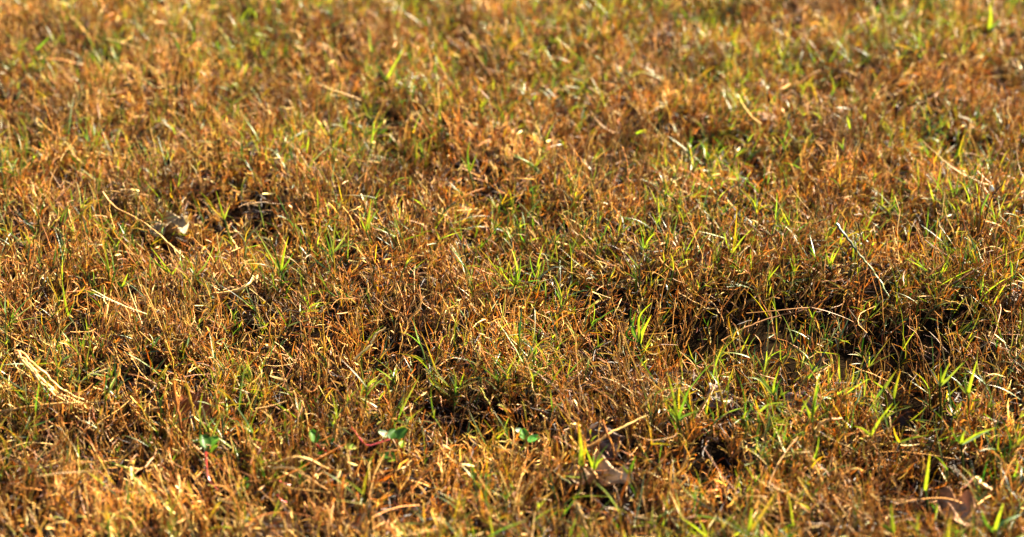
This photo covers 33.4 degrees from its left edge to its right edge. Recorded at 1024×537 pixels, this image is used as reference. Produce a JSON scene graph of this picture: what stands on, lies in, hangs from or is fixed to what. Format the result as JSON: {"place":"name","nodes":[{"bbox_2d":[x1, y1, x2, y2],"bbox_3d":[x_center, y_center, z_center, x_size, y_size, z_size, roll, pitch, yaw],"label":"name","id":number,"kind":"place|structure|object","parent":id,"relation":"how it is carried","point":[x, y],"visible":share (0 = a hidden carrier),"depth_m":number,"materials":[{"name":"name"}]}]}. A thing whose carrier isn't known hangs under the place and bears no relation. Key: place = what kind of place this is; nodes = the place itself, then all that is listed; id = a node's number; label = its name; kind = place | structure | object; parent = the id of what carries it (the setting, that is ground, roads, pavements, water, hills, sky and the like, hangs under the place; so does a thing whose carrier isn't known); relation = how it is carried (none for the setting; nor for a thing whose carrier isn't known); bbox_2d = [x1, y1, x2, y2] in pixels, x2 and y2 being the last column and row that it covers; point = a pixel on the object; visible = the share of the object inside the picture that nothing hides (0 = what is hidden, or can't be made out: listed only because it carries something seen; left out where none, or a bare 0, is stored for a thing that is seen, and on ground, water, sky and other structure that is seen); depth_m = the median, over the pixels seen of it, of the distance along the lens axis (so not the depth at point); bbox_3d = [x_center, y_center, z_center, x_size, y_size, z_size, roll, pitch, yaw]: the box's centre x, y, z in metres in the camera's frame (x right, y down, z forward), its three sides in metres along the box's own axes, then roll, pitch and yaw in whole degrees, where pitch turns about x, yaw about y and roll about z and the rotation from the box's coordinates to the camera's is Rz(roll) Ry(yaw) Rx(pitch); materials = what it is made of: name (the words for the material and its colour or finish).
{"place":"outdoors","nodes":[
{"label":"outdoors","id":0,"kind":"place"},
{"bbox_2d":[0,0,1023,536],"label":"ground","id":1,"kind":"structure","parent":0,"point":[926,338],"depth_m":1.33,"materials":[{"name":"brown plant"}]},
{"bbox_2d":[36,37,48,74],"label":"grass tuft","id":2,"kind":"object","parent":1,"relation":"on","point":[39,46],"visible":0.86,"depth_m":1.74,"materials":[{"name":"green plant"}]},
{"bbox_2d":[0,399,103,412],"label":"loose straw","id":3,"kind":"object","parent":1,"relation":"on","point":[21,407],"visible":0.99,"depth_m":1.21,"materials":[{"name":"beige plant"}]},
{"bbox_2d":[14,350,92,412],"bbox_3d":[-0.330,0.081,1.218,0.067,0.032,0.012,15,33,24],"label":"straw bundle","id":4,"kind":"object","parent":1,"relation":"on","point":[28,365],"visible":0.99,"depth_m":1.22,"materials":[{"name":"beige plant"}]},
{"bbox_2d":[46,1,72,15],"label":"grass tuft","id":5,"kind":"object","parent":1,"relation":"on","point":[62,6],"visible":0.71,"depth_m":1.84,"materials":[{"name":"plant"}]},
{"bbox_2d":[62,282,79,336],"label":"grass tuft","id":6,"kind":"object","parent":1,"relation":"on","point":[69,317],"visible":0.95,"depth_m":1.32,"materials":[{"name":"plant"}]},
{"bbox_2d":[69,16,89,36],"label":"loose straw","id":7,"kind":"object","parent":1,"relation":"on","point":[81,27],"visible":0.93,"depth_m":1.81,"materials":[{"name":"beige plant"}]},
{"bbox_2d":[77,191,150,196],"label":"loose straw","id":8,"kind":"object","parent":1,"relation":"on","point":[100,192],"visible":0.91,"depth_m":1.47,"materials":[{"name":"beige plant"}]},
{"bbox_2d":[116,189,138,197],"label":"loose straw","id":9,"kind":"object","parent":1,"relation":"on","point":[130,190],"visible":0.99,"depth_m":1.47,"materials":[{"name":"beige plant"}]},
{"bbox_2d":[118,274,147,306],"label":"grass tuft","id":10,"kind":"object","parent":1,"relation":"on","point":[124,284],"visible":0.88,"depth_m":1.35,"materials":[{"name":"plant"}]},
{"bbox_2d":[102,191,183,257],"bbox_3d":[-0.306,-0.037,1.416,0.094,0.033,0.006,20,35,30],"label":"loose straw","id":11,"kind":"object","parent":1,"relation":"on","point":[114,206],"visible":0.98,"depth_m":1.42,"materials":[{"name":"beige plant"}]},
{"bbox_2d":[150,249,180,286],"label":"grass tuft","id":12,"kind":"object","parent":1,"relation":"on","point":[164,269],"visible":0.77,"depth_m":1.36,"materials":[{"name":"yellow plant"}]},
{"bbox_2d":[150,317,180,330],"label":"fallen leaf","id":13,"kind":"object","parent":1,"relation":"on","point":[164,322],"visible":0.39,"depth_m":1.33,"materials":[{"name":"plant"}]},
{"bbox_2d":[147,211,188,243],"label":"fallen leaf","id":14,"kind":"object","parent":1,"relation":"on","point":[178,221],"visible":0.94,"depth_m":1.46,"materials":[{"name":"plant"}]},
{"bbox_2d":[172,381,183,436],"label":"loose straw","id":15,"kind":"object","parent":1,"relation":"on","point":[176,402],"visible":1,"depth_m":1.18,"materials":[{"name":"brown plant"}]},
{"bbox_2d":[185,383,197,428],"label":"loose straw","id":16,"kind":"object","parent":1,"relation":"on","point":[189,395],"visible":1,"depth_m":1.18,"materials":[{"name":"brown plant"}]},
{"bbox_2d":[178,392,210,424],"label":"fallen leaf","id":17,"kind":"object","parent":1,"relation":"on","point":[205,406],"visible":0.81,"depth_m":1.22,"materials":[{"name":"plant"}]},
{"bbox_2d":[187,247,213,300],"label":"grass tuft","id":18,"kind":"object","parent":1,"relation":"on","point":[199,283],"visible":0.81,"depth_m":1.35,"materials":[{"name":"plant"}]},
{"bbox_2d":[206,192,234,257],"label":"grass tuft","id":19,"kind":"object","parent":1,"relation":"on","point":[223,217],"visible":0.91,"depth_m":1.43,"materials":[{"name":"green plant"}]},
{"bbox_2d":[199,434,248,490],"bbox_3d":[-0.196,0.132,1.145,0.019,0.023,0.051,-20,36,-31],"label":"weed","id":20,"kind":"object","parent":1,"relation":"on","point":[204,439],"visible":0.98,"depth_m":1.15,"materials":[{"name":"green plant"}]},
{"bbox_2d":[194,276,254,298],"bbox_3d":[-0.225,0.017,1.339,0.050,0.014,0.016,-10,31,-16],"label":"loose straw","id":21,"kind":"object","parent":1,"relation":"on","point":[243,287],"visible":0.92,"depth_m":1.33,"materials":[{"name":"beige plant"}]},
{"bbox_2d":[239,232,292,302],"bbox_3d":[-0.195,0.001,1.350,0.048,0.067,0.009,-6,30,-10],"label":"grass tuft","id":22,"kind":"object","parent":1,"relation":"on","point":[278,266],"visible":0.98,"depth_m":1.35,"materials":[{"name":"yellow plant"}]},
{"bbox_2d":[234,514,298,536],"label":"fallen leaf","id":23,"kind":"object","parent":1,"relation":"on","point":[272,532],"visible":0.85,"depth_m":1.11,"materials":[{"name":"plant"}]},
{"bbox_2d":[240,477,307,502],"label":"weed","id":24,"kind":"object","parent":1,"relation":"on","point":[246,488],"visible":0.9,"depth_m":1.14,"materials":[{"name":"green plant"}]},
{"bbox_2d":[271,456,328,468],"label":"loose straw","id":25,"kind":"object","parent":1,"relation":"on","point":[293,457],"visible":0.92,"depth_m":1.13,"materials":[{"name":"beige plant"}]},
{"bbox_2d":[273,466,328,489],"bbox_3d":[-0.140,0.138,1.125,0.041,0.014,0.004,11,32,18],"label":"loose straw","id":26,"kind":"object","parent":1,"relation":"on","point":[293,469],"visible":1,"depth_m":1.12,"materials":[{"name":"beige plant"}]},
{"bbox_2d":[296,429,334,477],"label":"weed","id":27,"kind":"object","parent":1,"relation":"on","point":[312,432],"visible":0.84,"depth_m":1.17,"materials":[{"name":"green plant"}]},
{"bbox_2d":[316,229,351,282],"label":"grass tuft","id":28,"kind":"object","parent":1,"relation":"on","point":[335,250],"visible":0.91,"depth_m":1.38,"materials":[{"name":"green plant"}]},
{"bbox_2d":[359,200,377,255],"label":"grass tuft","id":29,"kind":"object","parent":1,"relation":"on","point":[366,229],"visible":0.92,"depth_m":1.41,"materials":[{"name":"green plant"}]},
{"bbox_2d":[354,327,385,359],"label":"loose straw","id":30,"kind":"object","parent":1,"relation":"on","point":[365,349],"visible":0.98,"depth_m":1.26,"materials":[{"name":"beige plant"}]},
{"bbox_2d":[345,427,407,461],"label":"weed","id":31,"kind":"object","parent":1,"relation":"on","point":[399,433],"visible":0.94,"depth_m":1.16,"materials":[{"name":"green plant"}]},
{"bbox_2d":[375,49,417,104],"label":"grass tuft","id":32,"kind":"object","parent":1,"relation":"on","point":[390,74],"visible":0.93,"depth_m":1.68,"materials":[{"name":"yellow plant"}]},
{"bbox_2d":[462,142,477,205],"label":"grass tuft","id":33,"kind":"object","parent":1,"relation":"on","point":[469,170],"visible":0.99,"depth_m":1.51,"materials":[{"name":"green plant"}]},
{"bbox_2d":[491,251,526,313],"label":"grass tuft","id":34,"kind":"object","parent":1,"relation":"on","point":[515,283],"visible":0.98,"depth_m":1.34,"materials":[{"name":"green plant"}]},
{"bbox_2d":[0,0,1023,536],"bbox_3d":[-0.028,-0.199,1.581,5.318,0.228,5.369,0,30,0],"label":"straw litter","id":35,"kind":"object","parent":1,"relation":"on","point":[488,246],"visible":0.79,"depth_m":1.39,"materials":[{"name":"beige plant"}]},
{"bbox_2d":[515,428,539,445],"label":"weed","id":36,"kind":"object","parent":1,"relation":"on","point":[524,432],"visible":0.92,"depth_m":1.17,"materials":[{"name":"green plant"}]},
{"bbox_2d":[520,246,560,305],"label":"grass tuft","id":37,"kind":"object","parent":1,"relation":"on","point":[538,268],"visible":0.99,"depth_m":1.35,"materials":[{"name":"plant"}]},
{"bbox_2d":[574,501,589,536],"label":"loose straw","id":38,"kind":"object","parent":1,"relation":"on","point":[579,511],"visible":0.99,"depth_m":1.08,"materials":[{"name":"beige plant"}]},
{"bbox_2d":[578,421,590,505],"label":"grass tuft","id":39,"kind":"object","parent":1,"relation":"on","point":[581,453],"visible":0.98,"depth_m":1.13,"materials":[{"name":"plant"}]},
{"bbox_2d":[585,464,597,479],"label":"loose straw","id":40,"kind":"object","parent":1,"relation":"on","point":[591,470],"visible":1,"depth_m":1.14,"materials":[{"name":"beige plant"}]},
{"bbox_2d":[558,451,633,486],"bbox_3d":[0.057,0.141,1.156,0.051,0.024,0.027,0,30,0],"label":"fallen leaf","id":41,"kind":"object","parent":1,"relation":"on","point":[605,465],"visible":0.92,"depth_m":1.16,"materials":[{"name":"plant"}]},
{"bbox_2d":[586,446,606,501],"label":"grass tuft","id":42,"kind":"object","parent":1,"relation":"on","point":[593,466],"visible":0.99,"depth_m":1.14,"materials":[{"name":"plant"}]},
{"bbox_2d":[574,422,623,458],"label":"fallen leaf","id":43,"kind":"object","parent":1,"relation":"on","point":[605,442],"visible":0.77,"depth_m":1.18,"materials":[{"name":"plant"}]},
{"bbox_2d":[601,419,614,458],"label":"loose straw","id":44,"kind":"object","parent":1,"relation":"on","point":[606,431],"visible":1,"depth_m":1.15,"materials":[{"name":"brown plant"}]},
{"bbox_2d":[584,415,646,447],"bbox_3d":[0.071,0.112,1.160,0.047,0.015,0.003,-12,32,-20],"label":"loose straw","id":45,"kind":"object","parent":1,"relation":"on","point":[603,437],"visible":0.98,"depth_m":1.16,"materials":[{"name":"beige plant"}]},
{"bbox_2d":[622,456,637,497],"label":"grass tuft","id":46,"kind":"object","parent":1,"relation":"on","point":[627,471],"visible":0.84,"depth_m":1.14,"materials":[{"name":"green plant"}]},
{"bbox_2d":[626,299,665,377],"bbox_3d":[0.101,0.053,1.272,0.037,0.072,0.012,-8,31,-13],"label":"grass tuft","id":47,"kind":"object","parent":1,"relation":"on","point":[640,336],"visible":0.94,"depth_m":1.27,"materials":[{"name":"green plant"}]},
{"bbox_2d":[637,229,657,265],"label":"grass tuft","id":48,"kind":"object","parent":1,"relation":"on","point":[644,247],"visible":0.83,"depth_m":1.38,"materials":[{"name":"plant"}]},
{"bbox_2d":[664,376,697,461],"bbox_3d":[0.116,0.105,1.170,0.026,0.070,0.008,0,30,0],"label":"grass tuft","id":49,"kind":"object","parent":1,"relation":"on","point":[676,415],"visible":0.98,"depth_m":1.17,"materials":[{"name":"green plant"}]},
{"bbox_2d":[705,383,732,407],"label":"fallen leaf","id":50,"kind":"object","parent":1,"relation":"on","point":[714,399],"visible":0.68,"depth_m":1.24,"materials":[{"name":"plant"}]},
{"bbox_2d":[725,189,780,280],"bbox_3d":[0.196,-0.026,1.364,0.053,0.100,0.006,12,32,20],"label":"grass tuft","id":51,"kind":"object","parent":1,"relation":"on","point":[735,235],"visible":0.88,"depth_m":1.37,"materials":[{"name":"plant"}]},
{"bbox_2d":[747,490,776,536],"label":"grass tuft","id":52,"kind":"object","parent":1,"relation":"on","point":[750,526],"visible":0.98,"depth_m":1.07,"materials":[{"name":"yellow plant"}]},
{"bbox_2d":[751,111,775,120],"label":"fallen leaf","id":53,"kind":"object","parent":1,"relation":"on","point":[768,116],"visible":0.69,"depth_m":1.64,"materials":[{"name":"plant"}]},
{"bbox_2d":[748,367,782,427],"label":"grass tuft","id":54,"kind":"object","parent":1,"relation":"on","point":[772,391],"visible":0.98,"depth_m":1.20,"materials":[{"name":"green plant"}]},
{"bbox_2d":[754,397,781,437],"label":"grass tuft","id":55,"kind":"object","parent":1,"relation":"on","point":[762,409],"visible":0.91,"depth_m":1.20,"materials":[{"name":"plant"}]},
{"bbox_2d":[722,294,835,340],"bbox_3d":[0.201,0.036,1.293,0.093,0.026,0.006,-9,31,-15],"label":"loose straw","id":56,"kind":"object","parent":1,"relation":"on","point":[755,323],"visible":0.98,"depth_m":1.29,"materials":[{"name":"beige plant"}]},
{"bbox_2d":[746,307,852,321],"bbox_3d":[0.220,0.036,1.303,0.083,0.015,0.006,0,30,0],"label":"loose straw","id":57,"kind":"object","parent":1,"relation":"on","point":[793,308],"visible":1,"depth_m":1.30,"materials":[{"name":"beige plant"}]},
{"bbox_2d":[779,391,820,415],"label":"fallen leaf","id":58,"kind":"object","parent":1,"relation":"on","point":[789,395],"visible":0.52,"depth_m":1.23,"materials":[{"name":"plant"}]},
{"bbox_2d":[802,377,819,460],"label":"grass tuft","id":59,"kind":"object","parent":1,"relation":"on","point":[811,414],"visible":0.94,"depth_m":1.17,"materials":[{"name":"plant"}]},
{"bbox_2d":[814,417,842,431],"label":"loose straw","id":60,"kind":"object","parent":1,"relation":"on","point":[820,424],"visible":0.98,"depth_m":1.17,"materials":[{"name":"beige plant"}]},
{"bbox_2d":[825,247,843,291],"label":"grass tuft","id":61,"kind":"object","parent":1,"relation":"on","point":[830,263],"visible":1,"depth_m":1.36,"materials":[{"name":"plant"}]},
{"bbox_2d":[818,223,873,269],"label":"grass tuft","id":62,"kind":"object","parent":1,"relation":"on","point":[840,245],"visible":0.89,"depth_m":1.39,"materials":[{"name":"yellow plant"}]},
{"bbox_2d":[835,223,889,297],"bbox_3d":[0.278,-0.007,1.350,0.053,0.051,0.008,19,35,29],"label":"straw","id":63,"kind":"object","parent":1,"relation":"on","point":[851,243],"visible":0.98,"depth_m":1.35,"materials":[{"name":"plant"}]},
{"bbox_2d":[857,223,878,300],"bbox_3d":[0.283,-0.006,1.351,0.028,0.060,0.004,26,39,38],"label":"loose straw","id":64,"kind":"object","parent":1,"relation":"on","point":[866,257],"visible":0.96,"depth_m":1.35,"materials":[{"name":"plant"}]},
{"bbox_2d":[854,403,892,472],"bbox_3d":[0.246,0.116,1.172,0.023,0.062,0.009,0,30,0],"label":"grass tuft","id":65,"kind":"object","parent":1,"relation":"on","point":[873,430],"visible":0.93,"depth_m":1.17,"materials":[{"name":"plant"}]},
{"bbox_2d":[872,5,877,32],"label":"loose straw","id":66,"kind":"object","parent":1,"relation":"on","point":[873,9],"visible":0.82,"depth_m":1.79,"materials":[{"name":"beige plant"}]},
{"bbox_2d":[873,370,896,429],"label":"grass tuft","id":67,"kind":"object","parent":1,"relation":"on","point":[884,388],"visible":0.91,"depth_m":1.22,"materials":[{"name":"green plant"}]},
{"bbox_2d":[879,505,894,536],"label":"grass tuft","id":68,"kind":"object","parent":1,"relation":"on","point":[891,529],"visible":0.99,"depth_m":1.07,"materials":[{"name":"green plant"}]},
{"bbox_2d":[887,370,900,439],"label":"grass tuft","id":69,"kind":"object","parent":1,"relation":"on","point":[894,392],"visible":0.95,"depth_m":1.21,"materials":[{"name":"plant"}]},
{"bbox_2d":[882,401,915,428],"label":"fallen leaf","id":70,"kind":"object","parent":1,"relation":"on","point":[905,418],"visible":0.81,"depth_m":1.22,"materials":[{"name":"plant"}]},
{"bbox_2d":[893,426,928,479],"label":"grass tuft","id":71,"kind":"object","parent":1,"relation":"on","point":[901,453],"visible":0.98,"depth_m":1.17,"materials":[{"name":"plant"}]},
{"bbox_2d":[924,454,929,528],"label":"grass tuft","id":72,"kind":"object","parent":1,"relation":"on","point":[925,489],"visible":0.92,"depth_m":1.12,"materials":[{"name":"yellow plant"}]},
{"bbox_2d":[929,363,962,436],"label":"grass tuft","id":73,"kind":"object","parent":1,"relation":"on","point":[942,381],"visible":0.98,"depth_m":1.21,"materials":[{"name":"green plant"}]},
{"bbox_2d":[931,487,988,527],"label":"fallen leaf","id":74,"kind":"object","parent":1,"relation":"on","point":[967,500],"visible":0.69,"depth_m":1.12,"materials":[{"name":"plant"}]},
{"bbox_2d":[956,361,982,437],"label":"grass tuft","id":75,"kind":"object","parent":1,"relation":"on","point":[967,391],"visible":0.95,"depth_m":1.20,"materials":[{"name":"plant"}]},
{"bbox_2d":[951,426,996,493],"bbox_3d":[0.311,0.127,1.165,0.032,0.058,0.016,0,30,0],"label":"grass tuft","id":76,"kind":"object","parent":1,"relation":"on","point":[969,439],"visible":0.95,"depth_m":1.16,"materials":[{"name":"green plant"}]},
{"bbox_2d":[931,247,1023,297],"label":"loose straw","id":77,"kind":"object","parent":1,"relation":"on","point":[961,278],"visible":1,"depth_m":1.34,"materials":[{"name":"beige plant"}]},
{"bbox_2d":[974,476,991,490],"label":"loose straw","id":78,"kind":"object","parent":1,"relation":"on","point":[979,482],"visible":0.96,"depth_m":1.13,"materials":[{"name":"beige plant"}]},
{"bbox_2d":[968,162,1005,258],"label":"seeding grass","id":79,"kind":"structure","parent":1,"relation":"on","point":[978,217],"depth_m":1.39,"materials":[{"name":"plant"}]},
{"bbox_2d":[988,5,998,53],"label":"grass tuft","id":80,"kind":"object","parent":1,"relation":"on","point":[990,26],"visible":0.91,"depth_m":1.79,"materials":[{"name":"yellow plant"}]},
{"bbox_2d":[981,503,1020,536],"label":"grass tuft","id":81,"kind":"object","parent":1,"relation":"on","point":[997,525],"visible":0.99,"depth_m":1.07,"materials":[{"name":"green plant"}]},
{"bbox_2d":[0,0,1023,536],"bbox_3d":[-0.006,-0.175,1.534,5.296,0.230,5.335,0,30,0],"label":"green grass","id":82,"kind":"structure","parent":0,"point":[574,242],"depth_m":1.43,"materials":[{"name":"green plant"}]}
]}

